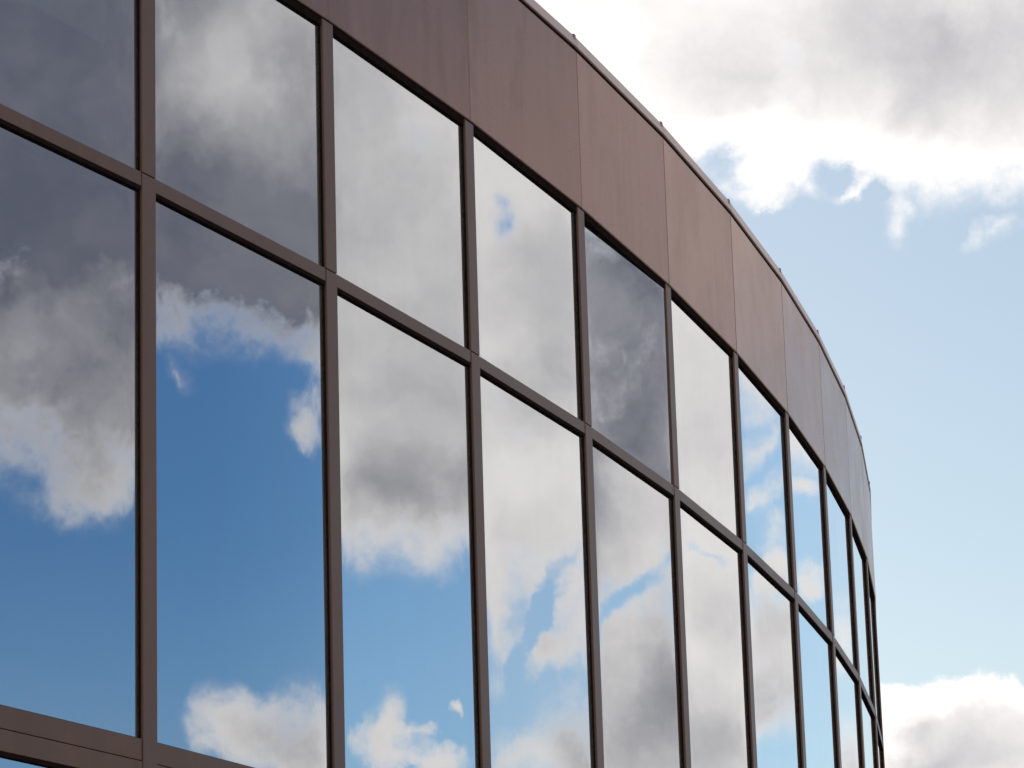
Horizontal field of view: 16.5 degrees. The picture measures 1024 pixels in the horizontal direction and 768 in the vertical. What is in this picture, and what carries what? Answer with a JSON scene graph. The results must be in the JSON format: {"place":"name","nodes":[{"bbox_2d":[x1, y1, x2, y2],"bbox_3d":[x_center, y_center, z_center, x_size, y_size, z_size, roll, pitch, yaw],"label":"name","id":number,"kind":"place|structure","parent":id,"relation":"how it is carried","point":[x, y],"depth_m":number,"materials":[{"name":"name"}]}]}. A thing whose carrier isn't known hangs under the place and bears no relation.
{"place":"outdoors","nodes":[
{"label":"outdoors","id":0,"kind":"place"},
{"bbox_2d":[0,0,884,767],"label":"office building","id":1,"kind":"structure","parent":0,"point":[420,384],"depth_m":15.79,"materials":[{"name":"brown metal"}]},
{"bbox_2d":[0,751,73,767],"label":"window","id":2,"kind":"structure","parent":1,"relation":"in","point":[7,760],"depth_m":12.66,"materials":[{"name":"blue glass"}]},
{"bbox_2d":[0,0,139,170],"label":"window","id":3,"kind":"structure","parent":1,"relation":"in","point":[71,67],"depth_m":13.68,"materials":[{"name":"grey glass"}]},
{"bbox_2d":[0,119,140,738],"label":"window","id":4,"kind":"structure","parent":1,"relation":"in","point":[70,561],"depth_m":13.26,"materials":[{"name":"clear glass"}]},
{"bbox_2d":[155,0,323,266],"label":"window","id":5,"kind":"structure","parent":1,"relation":"in","point":[238,82],"depth_m":14.83,"materials":[{"name":"grey glass"}]},
{"bbox_2d":[156,194,331,767],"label":"window","id":6,"kind":"structure","parent":1,"relation":"in","point":[244,670],"depth_m":14.33,"materials":[{"name":"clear glass"}]},
{"bbox_2d":[333,26,468,349],"bbox_3d":[-0.532,-0.868,16.133,0.081,1.154,1.397,-8,-17,23],"label":"window","id":7,"kind":"structure","parent":1,"relation":"in","point":[400,180],"depth_m":16.11,"materials":[{"name":"grey glass"}]},
{"bbox_2d":[337,288,480,767],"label":"window","id":8,"kind":"structure","parent":1,"relation":"in","point":[411,693],"depth_m":15.66,"materials":[{"name":"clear glass"}]},
{"bbox_2d":[473,125,582,420],"bbox_3d":[0.052,-0.521,17.469,0.081,1.154,1.397,-8,-16,21],"label":"window","id":9,"kind":"structure","parent":1,"relation":"in","point":[527,262],"depth_m":17.46,"materials":[{"name":"grey glass"}]},
{"bbox_2d":[480,369,595,767],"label":"window","id":10,"kind":"structure","parent":1,"relation":"in","point":[538,596],"depth_m":17.04,"materials":[{"name":"grey glass"}]},
{"bbox_2d":[584,212,671,483],"bbox_3d":[0.587,-0.167,18.823,0.081,1.154,1.397,-7,-16,19],"label":"window","id":11,"kind":"structure","parent":1,"relation":"in","point":[629,388],"depth_m":18.82,"materials":[{"name":"grey glass"}]},
{"bbox_2d":[592,439,683,767],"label":"window","id":12,"kind":"structure","parent":1,"relation":"in","point":[638,606],"depth_m":18.43,"materials":[{"name":"grey glass"}]},
{"bbox_2d":[671,289,740,538],"bbox_3d":[1.075,0.193,20.193,0.081,1.154,1.397,-7,-16,17],"label":"window","id":13,"kind":"structure","parent":1,"relation":"in","point":[703,362],"depth_m":20.21,"materials":[{"name":"grey glass"}]},
{"bbox_2d":[680,501,751,767],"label":"window","id":14,"kind":"structure","parent":1,"relation":"in","point":[718,697],"depth_m":19.83,"materials":[{"name":"grey glass"}]},
{"bbox_2d":[738,357,792,587],"bbox_3d":[1.513,0.559,21.578,0.081,1.154,1.397,-6,-16,15],"label":"window","id":15,"kind":"structure","parent":1,"relation":"in","point":[762,417],"depth_m":21.61,"materials":[{"name":"blue glass"}]},
{"bbox_2d":[747,555,801,767],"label":"window","id":16,"kind":"structure","parent":1,"relation":"in","point":[774,659],"depth_m":21.26,"materials":[{"name":"grey glass"}]},
{"bbox_2d":[789,417,830,631],"bbox_3d":[1.897,0.930,22.979,0.081,1.154,1.397,-5,-16,13],"label":"window","id":17,"kind":"structure","parent":1,"relation":"in","point":[806,468],"depth_m":23.03,"materials":[{"name":"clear glass"}]},
{"bbox_2d":[798,603,837,767],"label":"window","id":18,"kind":"structure","parent":1,"relation":"in","point":[816,648],"depth_m":22.70,"materials":[{"name":"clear glass"}]},
{"bbox_2d":[826,471,856,669],"bbox_3d":[2.235,1.305,24.389,0.081,1.154,1.397,-5,-16,11],"label":"window","id":19,"kind":"structure","parent":1,"relation":"in","point":[838,514],"depth_m":24.48,"materials":[{"name":"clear glass"}]},
{"bbox_2d":[835,647,862,767],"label":"window","id":20,"kind":"structure","parent":1,"relation":"in","point":[847,683],"depth_m":24.17,"materials":[{"name":"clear glass"}]},
{"bbox_2d":[851,519,873,705],"bbox_3d":[2.519,1.686,25.810,0.081,1.154,1.397,-4,-15,9],"label":"window","id":21,"kind":"structure","parent":1,"relation":"in","point":[859,555],"depth_m":25.98,"materials":[{"name":"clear glass"}]},
{"bbox_2d":[861,687,876,767],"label":"window","id":22,"kind":"structure","parent":1,"relation":"in","point":[868,715],"depth_m":25.68,"materials":[{"name":"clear glass"}]},
{"bbox_2d":[868,568,881,735],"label":"window","id":23,"kind":"structure","parent":1,"relation":"in","point":[871,594],"depth_m":27.65,"materials":[{"name":"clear glass"}]},
{"bbox_2d":[877,726,882,767],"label":"window","id":24,"kind":"structure","parent":1,"relation":"in","point":[880,748],"depth_m":27.31,"materials":[{"name":"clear glass"}]},
{"bbox_2d":[535,0,1023,767],"label":"sky","id":25,"kind":"structure","parent":0,"point":[873,150],"materials":[{"name":"blue"}]}
]}

